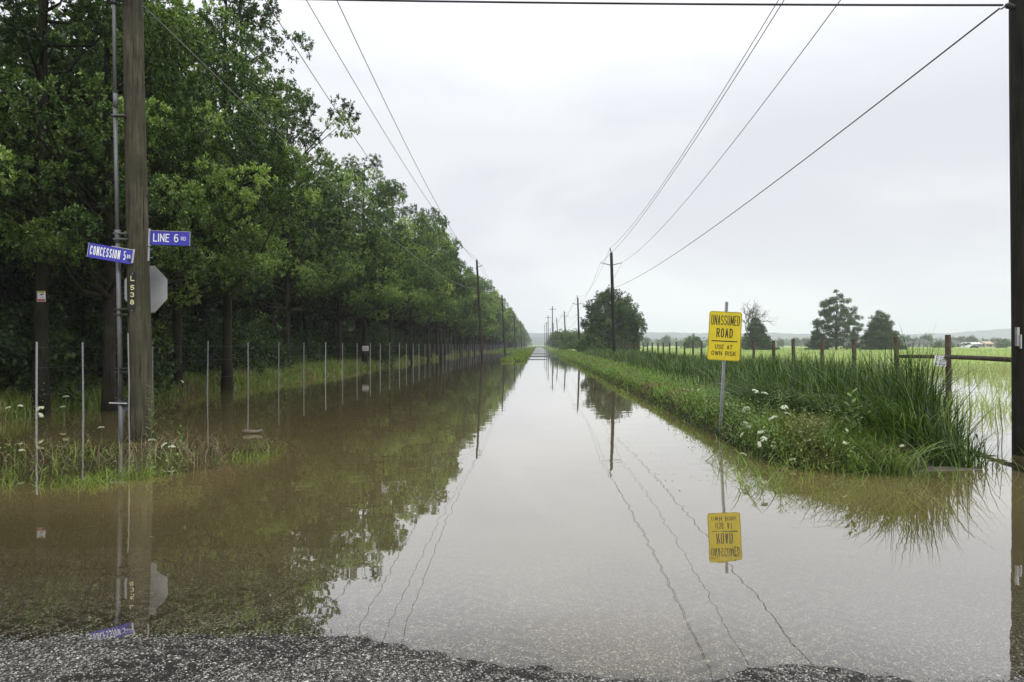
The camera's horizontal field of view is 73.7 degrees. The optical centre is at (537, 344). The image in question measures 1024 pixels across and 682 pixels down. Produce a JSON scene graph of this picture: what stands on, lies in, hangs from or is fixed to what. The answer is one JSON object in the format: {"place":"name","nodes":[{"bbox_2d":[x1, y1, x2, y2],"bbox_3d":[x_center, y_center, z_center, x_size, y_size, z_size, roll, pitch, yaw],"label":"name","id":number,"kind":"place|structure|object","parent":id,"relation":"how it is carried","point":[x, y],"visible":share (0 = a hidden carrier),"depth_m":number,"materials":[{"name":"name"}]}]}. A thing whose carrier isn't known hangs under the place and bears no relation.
{"place":"outdoors","nodes":[
{"label":"outdoors","id":0,"kind":"place"},
{"bbox_2d":[0,345,1010,472],"bbox_3d":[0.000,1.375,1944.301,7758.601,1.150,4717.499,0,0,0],"label":"ground","id":1,"kind":"structure","parent":0,"point":[721,436],"depth_m":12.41,"materials":[{"name":"plant"}]},
{"bbox_2d":[0,294,88,378],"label":"shrub","id":2,"kind":"object","parent":1,"relation":"on","point":[11,303],"visible":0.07,"depth_m":22.56,"materials":[{"name":"plant"}]},
{"bbox_2d":[0,294,90,409],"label":"shrub","id":3,"kind":"object","parent":1,"relation":"on","point":[9,344],"visible":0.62,"depth_m":16.69,"materials":[{"name":"plant"}]},
{"bbox_2d":[0,317,90,392],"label":"shrub","id":4,"kind":"object","parent":1,"relation":"on","point":[31,337],"visible":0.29,"depth_m":17.68,"materials":[{"name":"plant"}]},
{"bbox_2d":[0,97,98,358],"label":"oak tree","id":5,"kind":"object","parent":1,"relation":"on","point":[19,279],"visible":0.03,"depth_m":26.51,"materials":[{"name":"green plant"}]},
{"bbox_2d":[0,266,102,318],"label":"oak tree","id":6,"kind":"object","parent":1,"relation":"on","point":[24,288],"visible":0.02,"depth_m":38.56,"materials":[{"name":"green plant"}]},
{"bbox_2d":[0,0,113,246],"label":"oak tree","id":7,"kind":"object","parent":1,"relation":"on","point":[20,48],"visible":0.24,"depth_m":17.49,"materials":[{"name":"green plant"}]},
{"bbox_2d":[0,239,115,333],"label":"oak tree","id":8,"kind":"object","parent":1,"relation":"on","point":[60,288],"visible":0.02,"depth_m":31.98,"materials":[{"name":"green plant"}]},
{"bbox_2d":[19,279,181,394],"bbox_3d":[-12.652,-0.017,20.114,4.382,3.808,3.856,0,0,8],"label":"shrub","id":9,"kind":"object","parent":1,"relation":"on","point":[99,332],"visible":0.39,"depth_m":19.80,"materials":[{"name":"plant"}]},
{"bbox_2d":[0,431,239,475],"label":"wildflowers","id":10,"kind":"object","parent":1,"relation":"on","point":[44,472],"visible":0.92,"depth_m":9.27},
{"bbox_2d":[0,4,241,372],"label":"oak tree","id":11,"kind":"object","parent":1,"relation":"on","point":[83,313],"visible":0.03,"depth_m":21.33,"materials":[{"name":"green plant"}]},
{"bbox_2d":[0,0,249,413],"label":"oak tree","id":12,"kind":"object","parent":1,"relation":"on","point":[79,8],"visible":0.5,"depth_m":16.04,"materials":[{"name":"green plant"}]},
{"bbox_2d":[84,336,165,378],"bbox_3d":[-13.745,0.495,22.600,2.970,2.546,2.645,0,0,-3],"label":"shrub","id":13,"kind":"object","parent":1,"relation":"on","point":[126,355],"visible":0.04,"depth_m":22.35,"materials":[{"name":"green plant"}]},
{"bbox_2d":[117,0,153,442],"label":"utility pole","id":14,"kind":"object","parent":1,"relation":"on","point":[139,338],"visible":0.85,"depth_m":11.27,"materials":[{"name":"brown wood"}]},
{"bbox_2d":[87,243,134,263],"bbox_3d":[-6.892,-1.486,11.036,0.638,0.252,0.030,9,-5,-37],"label":"street name sign","id":15,"kind":"object","parent":14,"relation":"attached to","point":[112,253],"visible":1,"depth_m":11.04,"materials":[{"name":"metal"}]},
{"bbox_2d":[109,0,129,441],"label":"conduit riser","id":16,"kind":"object","parent":14,"relation":"attached to","point":[122,406],"visible":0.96,"depth_m":11.22,"materials":[{"name":"metal"}]},
{"bbox_2d":[129,272,135,311],"bbox_3d":[-6.670,-0.875,11.232,0.108,0.655,0.017,1,0,0],"label":"number plate","id":17,"kind":"object","parent":14,"relation":"attached to","point":[132,287],"visible":1,"depth_m":11.23,"materials":[{"name":"metal"}]},
{"bbox_2d":[125,266,166,312],"bbox_3d":[-6.701,-0.954,11.681,0.754,0.799,0.008,0,0,3],"label":"stop sign","id":18,"kind":"object","parent":14,"relation":"attached to","point":[158,286],"visible":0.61,"depth_m":11.67,"materials":[{"name":"metal"}]},
{"bbox_2d":[148,229,189,260],"bbox_3d":[-6.045,-1.632,11.188,0.681,0.523,0.044,2,0,0],"label":"street name sign","id":19,"kind":"object","parent":14,"relation":"attached to","point":[178,238],"visible":1,"depth_m":11.20,"materials":[{"name":"metal"}]},
{"bbox_2d":[265,0,520,323],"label":"power line","id":20,"kind":"object","parent":14,"relation":"attached to","point":[348,128],"visible":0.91,"depth_m":23.11,"materials":[{"name":"metal"}]},
{"bbox_2d":[337,1,521,322],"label":"power line","id":21,"kind":"object","parent":14,"relation":"attached to","point":[396,125],"visible":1,"depth_m":23.13,"materials":[{"name":"metal"}]},
{"bbox_2d":[321,0,1003,5],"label":"power line","id":22,"kind":"object","parent":14,"relation":"attached to","point":[633,3],"visible":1,"depth_m":10.35,"materials":[{"name":"metal"}]},
{"bbox_2d":[0,420,277,468],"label":"dry stems","id":23,"kind":"object","parent":1,"relation":"on","point":[186,447],"visible":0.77,"depth_m":9.59,"materials":[{"name":"plant"}]},
{"bbox_2d":[0,0,288,411],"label":"oak tree","id":24,"kind":"object","parent":1,"relation":"on","point":[57,244],"visible":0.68,"depth_m":16.01,"materials":[{"name":"green plant"}]},
{"bbox_2d":[0,436,302,490],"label":"flooded grass","id":25,"kind":"structure","parent":1,"relation":"on","point":[98,476],"depth_m":8.32,"materials":[{"name":"plant"}]},
{"bbox_2d":[91,302,215,374],"bbox_3d":[-14.082,-0.003,24.552,3.580,3.758,4.246,0,0,6],"label":"shrub","id":26,"kind":"object","parent":1,"relation":"on","point":[195,349],"visible":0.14,"depth_m":25.06,"materials":[{"name":"green plant"}]},
{"bbox_2d":[18,0,289,377],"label":"oak tree","id":27,"kind":"object","parent":1,"relation":"on","point":[191,282],"visible":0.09,"depth_m":23.67,"materials":[{"name":"green plant"}]},
{"bbox_2d":[49,8,308,388],"bbox_3d":[-11.372,-4.719,22.230,8.025,13.091,7.914,0,0,-33],"label":"oak tree","id":28,"kind":"object","parent":1,"relation":"on","point":[177,304],"visible":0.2,"depth_m":22.36,"materials":[{"name":"green plant"}]},
{"bbox_2d":[168,277,238,323],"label":"oak tree","id":29,"kind":"object","parent":1,"relation":"on","point":[196,310],"visible":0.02,"depth_m":43.89,"materials":[{"name":"green plant"}]},
{"bbox_2d":[5,353,407,412],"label":"wood edge weeds","id":30,"kind":"object","parent":1,"relation":"on","point":[373,358],"visible":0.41,"depth_m":30.94,"materials":[{"name":"plant"}]},
{"bbox_2d":[182,328,243,375],"bbox_3d":[-13.123,0.525,26.838,2.430,2.399,2.762,0,0,11],"label":"shrub","id":31,"kind":"object","parent":1,"relation":"on","point":[218,350],"visible":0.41,"depth_m":26.71,"materials":[{"name":"green plant"}]},
{"bbox_2d":[182,304,272,375],"bbox_3d":[-13.564,0.081,29.541,4.257,3.649,3.791,0,0,22],"label":"shrub","id":32,"kind":"object","parent":1,"relation":"on","point":[211,326],"visible":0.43,"depth_m":29.37,"materials":[{"name":"plant"}]},
{"bbox_2d":[98,0,360,389],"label":"oak tree","id":33,"kind":"object","parent":1,"relation":"on","point":[307,199],"visible":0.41,"depth_m":24.02,"materials":[{"name":"green plant"}]},
{"bbox_2d":[185,289,283,331],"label":"oak tree","id":34,"kind":"object","parent":1,"relation":"on","point":[238,304],"visible":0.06,"depth_m":48.99,"materials":[{"name":"green plant"}]},
{"bbox_2d":[167,148,304,313],"bbox_3d":[-15.173,-3.960,33.999,7.814,11.412,7.583,0,0,20],"label":"oak tree","id":35,"kind":"object","parent":1,"relation":"on","point":[261,292],"visible":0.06,"depth_m":33.66,"materials":[{"name":"green plant"}]},
{"bbox_2d":[0,330,485,388],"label":"undergrowth","id":36,"kind":"object","parent":1,"relation":"on","point":[95,354],"visible":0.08,"depth_m":36.62,"materials":[{"name":"green plant"}]},
{"bbox_2d":[0,349,492,417],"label":"bank grass","id":37,"kind":"structure","parent":1,"relation":"on","point":[15,399],"depth_m":23.84,"materials":[{"name":"plant"}]},
{"bbox_2d":[196,306,300,371],"bbox_3d":[-13.674,-0.004,32.293,3.822,3.774,4.344,0,0,29],"label":"shrub","id":38,"kind":"object","parent":1,"relation":"on","point":[259,320],"visible":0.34,"depth_m":32.37,"materials":[{"name":"green plant"}]},
{"bbox_2d":[0,235,518,349],"bbox_3d":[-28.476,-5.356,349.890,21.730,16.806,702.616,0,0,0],"label":"woods","id":39,"kind":"object","parent":1,"relation":"on","point":[78,309],"visible":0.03,"depth_m":60.80,"materials":[{"name":"green plant"}]},
{"bbox_2d":[35,341,505,418],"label":"steel post fence","id":40,"kind":"object","parent":1,"relation":"on","point":[37,395],"visible":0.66,"depth_m":22.51,"materials":[{"name":"metal"}]},
{"bbox_2d":[210,153,344,342],"bbox_3d":[-15.559,-4.852,38.690,9.214,13.324,9.191,0,0,-24],"label":"oak tree","id":41,"kind":"object","parent":1,"relation":"on","point":[306,227],"visible":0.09,"depth_m":37.72,"materials":[{"name":"green plant"}]},
{"bbox_2d":[250,317,304,345],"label":"shrub","id":42,"kind":"object","parent":1,"relation":"on","point":[282,323],"visible":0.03,"depth_m":43.16,"materials":[{"name":"green plant"}]},
{"bbox_2d":[196,87,364,365],"bbox_3d":[-13.083,-5.745,35.128,9.163,15.058,7.675,0,0,-25],"label":"oak tree","id":43,"kind":"object","parent":1,"relation":"on","point":[313,284],"visible":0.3,"depth_m":34.97,"materials":[{"name":"green plant"}]},
{"bbox_2d":[262,338,302,363],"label":"shrub","id":44,"kind":"object","parent":1,"relation":"on","point":[296,353],"visible":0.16,"depth_m":37.48,"materials":[{"name":"green plant"}]},
{"bbox_2d":[290,327,328,363],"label":"shrub","id":45,"kind":"object","parent":1,"relation":"on","point":[309,345],"visible":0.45,"depth_m":41.03,"materials":[{"name":"green plant"}]},
{"bbox_2d":[245,195,382,341],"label":"oak tree","id":46,"kind":"object","parent":1,"relation":"on","point":[335,225],"visible":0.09,"depth_m":43.97,"materials":[{"name":"green plant"}]},
{"bbox_2d":[307,320,350,355],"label":"shrub","id":47,"kind":"object","parent":1,"relation":"on","point":[325,326],"visible":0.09,"depth_m":53.92,"materials":[{"name":"green plant"}]},
{"bbox_2d":[317,328,358,359],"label":"shrub","id":48,"kind":"object","parent":1,"relation":"on","point":[345,338],"visible":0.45,"depth_m":48.63,"materials":[{"name":"green plant"}]},
{"bbox_2d":[282,200,402,355],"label":"oak tree","id":49,"kind":"object","parent":1,"relation":"on","point":[334,324],"visible":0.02,"depth_m":50.02,"materials":[{"name":"green plant"}]},
{"bbox_2d":[280,153,411,361],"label":"oak tree","id":50,"kind":"object","parent":1,"relation":"on","point":[355,174],"visible":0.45,"depth_m":43.27,"materials":[{"name":"green plant"}]},
{"bbox_2d":[343,331,376,359],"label":"shrub","id":51,"kind":"object","parent":1,"relation":"on","point":[359,345],"visible":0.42,"depth_m":51.41,"materials":[{"name":"green plant"}]},
{"bbox_2d":[310,153,431,363],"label":"oak tree","id":52,"kind":"object","parent":1,"relation":"on","point":[398,233],"visible":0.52,"depth_m":46.72,"materials":[{"name":"green plant"}]},
{"bbox_2d":[348,321,393,357],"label":"shrub","id":53,"kind":"object","parent":1,"relation":"on","point":[377,327],"visible":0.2,"depth_m":56.19,"materials":[{"name":"green plant"}]},
{"bbox_2d":[353,323,396,365],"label":"shrub","id":54,"kind":"object","parent":1,"relation":"on","point":[385,353],"visible":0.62,"depth_m":52.93,"materials":[{"name":"green plant"}]},
{"bbox_2d":[377,334,405,358],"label":"shrub","id":55,"kind":"object","parent":1,"relation":"on","point":[397,348],"visible":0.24,"depth_m":58.76,"materials":[{"name":"green plant"}]},
{"bbox_2d":[357,178,459,362],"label":"oak tree","id":56,"kind":"object","parent":1,"relation":"on","point":[430,284],"visible":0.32,"depth_m":54.87,"materials":[{"name":"green plant"}]},
{"bbox_2d":[376,206,457,362],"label":"oak tree","id":57,"kind":"object","parent":1,"relation":"on","point":[413,311],"visible":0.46,"depth_m":61.87,"materials":[{"name":"green plant"}]},
{"bbox_2d":[402,330,431,357],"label":"shrub","id":58,"kind":"object","parent":1,"relation":"on","point":[422,351],"visible":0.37,"depth_m":72.47,"materials":[{"name":"plant"}]},
{"bbox_2d":[397,222,460,360],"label":"oak tree","id":59,"kind":"object","parent":1,"relation":"on","point":[435,232],"visible":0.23,"depth_m":68.89,"materials":[{"name":"green plant"}]},
{"bbox_2d":[412,207,465,358],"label":"oak tree","id":60,"kind":"object","parent":1,"relation":"on","point":[448,245],"visible":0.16,"depth_m":74.06,"materials":[{"name":"green plant"}]},
{"bbox_2d":[421,220,476,355],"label":"oak tree","id":61,"kind":"object","parent":1,"relation":"on","point":[465,307],"visible":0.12,"depth_m":78.63,"materials":[{"name":"green plant"}]},
{"bbox_2d":[429,227,476,357],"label":"oak tree","id":62,"kind":"object","parent":1,"relation":"on","point":[470,289],"visible":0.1,"depth_m":84.35,"materials":[{"name":"green plant"}]},
{"bbox_2d":[425,253,482,354],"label":"oak tree","id":63,"kind":"object","parent":1,"relation":"on","point":[462,322],"visible":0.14,"depth_m":89.48,"materials":[{"name":"green plant"}]},
{"bbox_2d":[427,255,485,352],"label":"oak tree","id":64,"kind":"object","parent":1,"relation":"on","point":[471,296],"visible":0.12,"depth_m":94.29,"materials":[{"name":"green plant"}]},
{"bbox_2d":[438,277,496,355],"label":"oak tree","id":65,"kind":"object","parent":1,"relation":"on","point":[474,326],"visible":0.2,"depth_m":99.61,"materials":[{"name":"green plant"}]},
{"bbox_2d":[451,258,486,352],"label":"oak tree","id":66,"kind":"object","parent":1,"relation":"on","point":[467,276],"visible":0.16,"depth_m":104.06,"materials":[{"name":"green plant"}]},
{"bbox_2d":[458,291,498,353],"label":"oak tree","id":67,"kind":"object","parent":1,"relation":"on","point":[486,334],"visible":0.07,"depth_m":120.20,"materials":[{"name":"green plant"}]},
{"bbox_2d":[465,271,493,350],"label":"oak tree","id":68,"kind":"object","parent":1,"relation":"on","point":[489,303],"visible":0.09,"depth_m":125.71,"materials":[{"name":"green plant"}]},
{"bbox_2d":[476,259,483,358],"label":"utility pole","id":69,"kind":"object","parent":1,"relation":"on","point":[480,326],"visible":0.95,"depth_m":76.89,"materials":[{"name":"wood"}]},
{"bbox_2d":[306,0,511,310],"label":"power line","id":70,"kind":"object","parent":69,"relation":"attached to","point":[372,112],"visible":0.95,"depth_m":24.95,"materials":[{"name":"metal"}]},
{"bbox_2d":[486,279,503,349],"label":"oak tree","id":71,"kind":"object","parent":1,"relation":"on","point":[495,294],"visible":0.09,"depth_m":166.12,"materials":[{"name":"green plant"}]},
{"bbox_2d":[547,330,570,348],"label":"bush","id":72,"kind":"object","parent":1,"relation":"on","point":[553,338],"visible":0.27,"depth_m":249.04,"materials":[{"name":"green plant"}]},
{"bbox_2d":[555,330,580,349],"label":"bush","id":73,"kind":"object","parent":1,"relation":"on","point":[563,343],"visible":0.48,"depth_m":169.14,"materials":[{"name":"green plant"}]},
{"bbox_2d":[577,332,607,351],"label":"bush","id":74,"kind":"object","parent":1,"relation":"on","point":[587,339],"visible":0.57,"depth_m":107.34,"materials":[{"name":"green plant"}]},
{"bbox_2d":[600,248,621,352],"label":"utility pole","id":75,"kind":"object","parent":1,"relation":"on","point":[611,264],"visible":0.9,"depth_m":62.88,"materials":[{"name":"brown wood"}]},
{"bbox_2d":[562,0,778,314],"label":"power line","id":76,"kind":"object","parent":75,"relation":"attached to","point":[700,126],"visible":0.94,"depth_m":24.45,"materials":[{"name":"metal"}]},
{"bbox_2d":[559,0,783,319],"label":"power line","id":77,"kind":"object","parent":75,"relation":"attached to","point":[705,123],"visible":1,"depth_m":21.62,"materials":[{"name":"metal"}]},
{"bbox_2d":[566,0,840,318],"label":"power line","id":78,"kind":"object","parent":75,"relation":"attached to","point":[743,129],"visible":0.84,"depth_m":21.71,"materials":[{"name":"metal"}]},
{"bbox_2d":[579,287,647,349],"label":"maple tree","id":79,"kind":"object","parent":1,"relation":"on","point":[630,325],"visible":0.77,"depth_m":109.54,"materials":[{"name":"green plant"}]},
{"bbox_2d":[681,333,705,348],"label":"bush","id":80,"kind":"object","parent":1,"relation":"on","point":[688,344],"visible":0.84,"depth_m":213.91,"materials":[{"name":"green plant"}]},
{"bbox_2d":[589,359,797,422],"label":"verge weeds","id":81,"kind":"object","parent":1,"relation":"on","point":[732,421],"visible":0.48,"depth_m":16.62,"materials":[{"name":"plant"}]},
{"bbox_2d":[707,302,741,430],"bbox_3d":[3.254,0.444,11.994,0.575,2.413,0.040,3,0,0],"label":"road sign","id":82,"kind":"object","parent":1,"relation":"on","point":[724,337],"visible":0.99,"depth_m":11.98,"materials":[{"name":"metal"}]},
{"bbox_2d":[740,298,775,334],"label":"dead tree","id":83,"kind":"object","parent":1,"relation":"on","point":[752,312],"visible":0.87,"depth_m":151.54,"materials":[{"name":"grey wood"}]},
{"bbox_2d":[741,316,778,350],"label":"pine tree","id":84,"kind":"object","parent":1,"relation":"on","point":[761,339],"visible":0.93,"depth_m":148.58,"materials":[{"name":"plant"}]},
{"bbox_2d":[518,336,1010,345],"bbox_3d":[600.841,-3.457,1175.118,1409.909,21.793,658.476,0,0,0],"label":"woods","id":85,"kind":"object","parent":1,"relation":"on","point":[675,340],"visible":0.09,"depth_m":897.11,"materials":[{"name":"green plant"}]},
{"bbox_2d":[557,347,1010,373],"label":"field grass","id":86,"kind":"structure","parent":1,"relation":"on","point":[1001,352],"depth_m":93.42,"materials":[{"name":"plant"}]},
{"bbox_2d":[572,363,1023,493],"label":"stray grass","id":87,"kind":"structure","parent":1,"relation":"on","point":[759,482],"depth_m":8.34,"materials":[{"name":"plant"}]},
{"bbox_2d":[582,321,1019,470],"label":"reeds","id":88,"kind":"object","parent":1,"relation":"on","point":[777,372],"visible":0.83,"depth_m":11.53,"materials":[{"name":"plant"}]},
{"bbox_2d":[676,382,945,472],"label":"bank weeds","id":89,"kind":"object","parent":1,"relation":"on","point":[738,418],"visible":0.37,"depth_m":9.54,"materials":[{"name":"plant"}]},
{"bbox_2d":[617,335,1010,397],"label":"wood post fence","id":90,"kind":"object","parent":1,"relation":"on","point":[948,339],"visible":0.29,"depth_m":22.54,"materials":[{"name":"wood"}]},
{"bbox_2d":[803,328,829,349],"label":"pine","id":91,"kind":"object","parent":1,"relation":"on","point":[817,334],"visible":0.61,"depth_m":155.26,"materials":[{"name":"plant"}]},
{"bbox_2d":[696,374,949,465],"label":"arching reeds","id":92,"kind":"object","parent":1,"relation":"on","point":[892,425],"visible":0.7,"depth_m":10.05,"materials":[{"name":"plant"}]},
{"bbox_2d":[809,289,863,349],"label":"pine tree","id":93,"kind":"object","parent":1,"relation":"on","point":[829,318],"visible":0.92,"depth_m":153.55,"materials":[{"name":"plant"}]},
{"bbox_2d":[839,388,862,433],"bbox_3d":[4.275,1.018,9.307,0.287,0.887,0.306,0,0,-31],"label":"milkweed","id":94,"kind":"object","parent":1,"relation":"on","point":[849,393],"visible":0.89,"depth_m":9.30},
{"bbox_2d":[856,310,907,349],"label":"pine tree","id":95,"kind":"object","parent":1,"relation":"on","point":[875,324],"visible":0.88,"depth_m":153.30,"materials":[{"name":"plant"}]},
{"bbox_2d":[775,428,1020,477],"bbox_3d":[4.244,1.315,8.421,2.784,0.570,1.980,0,0,0],"label":"sedge clump","id":96,"kind":"object","parent":1,"relation":"on","point":[898,465],"visible":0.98,"depth_m":8.46,"materials":[{"name":"plant"}]},
{"bbox_2d":[825,361,1010,417],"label":"marsh grass","id":97,"kind":"structure","parent":1,"relation":"on","point":[990,376],"depth_m":26.88,"materials":[{"name":"plant"}]},
{"bbox_2d":[910,466,981,471],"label":"mud bank","id":98,"kind":"structure","parent":1,"relation":"on","point":[930,468],"depth_m":8.75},
{"bbox_2d":[1000,0,1023,455],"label":"utility pole","id":99,"kind":"object","parent":1,"relation":"on","point":[1016,80],"visible":0.94,"depth_m":9.88,"materials":[{"name":"brown wood"}]},
{"bbox_2d":[561,8,999,329],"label":"power line","id":100,"kind":"object","parent":99,"relation":"attached to","point":[994,12],"visible":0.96,"depth_m":14.00,"materials":[{"name":"metal"}]},
{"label":"utility pole","id":101,"kind":"object","parent":1,"relation":"on","visible":0},
{"bbox_2d":[143,5,512,323],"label":"power line","id":102,"kind":"object","parent":101,"relation":"attached to","point":[269,126],"visible":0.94,"depth_m":15.63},
{"bbox_2d":[0,0,1010,334],"label":"sky","id":103,"kind":"structure","parent":0,"point":[541,134],"materials":[{"name":"white"}]},
{"bbox_2d":[0,347,1023,598],"bbox_3d":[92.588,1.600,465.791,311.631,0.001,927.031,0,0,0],"label":"flood water","id":104,"kind":"structure","parent":0,"point":[420,455],"depth_m":7.66,"materials":[{"name":"liquid"}]},
{"bbox_2d":[0,543,1023,681],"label":"road","id":105,"kind":"structure","parent":0,"point":[169,667],"depth_m":4.00,"materials":[{"name":"gravel"}]},
{"bbox_2d":[491,347,534,361],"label":"shoulder grass","id":106,"kind":"structure","parent":0,"point":[523,353],"depth_m":101.72,"materials":[{"name":"plant"}]},
{"bbox_2d":[530,336,979,344],"bbox_3d":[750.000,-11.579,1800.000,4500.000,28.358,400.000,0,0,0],"label":"hills","id":107,"kind":"structure","parent":0,"point":[537,340],"depth_m":1710.27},
{"bbox_2d":[528,328,1010,339],"bbox_3d":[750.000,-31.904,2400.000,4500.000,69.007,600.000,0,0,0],"label":"hills","id":108,"kind":"structure","parent":0,"point":[994,333],"depth_m":2260.84,"materials":[{"name":"grey"}]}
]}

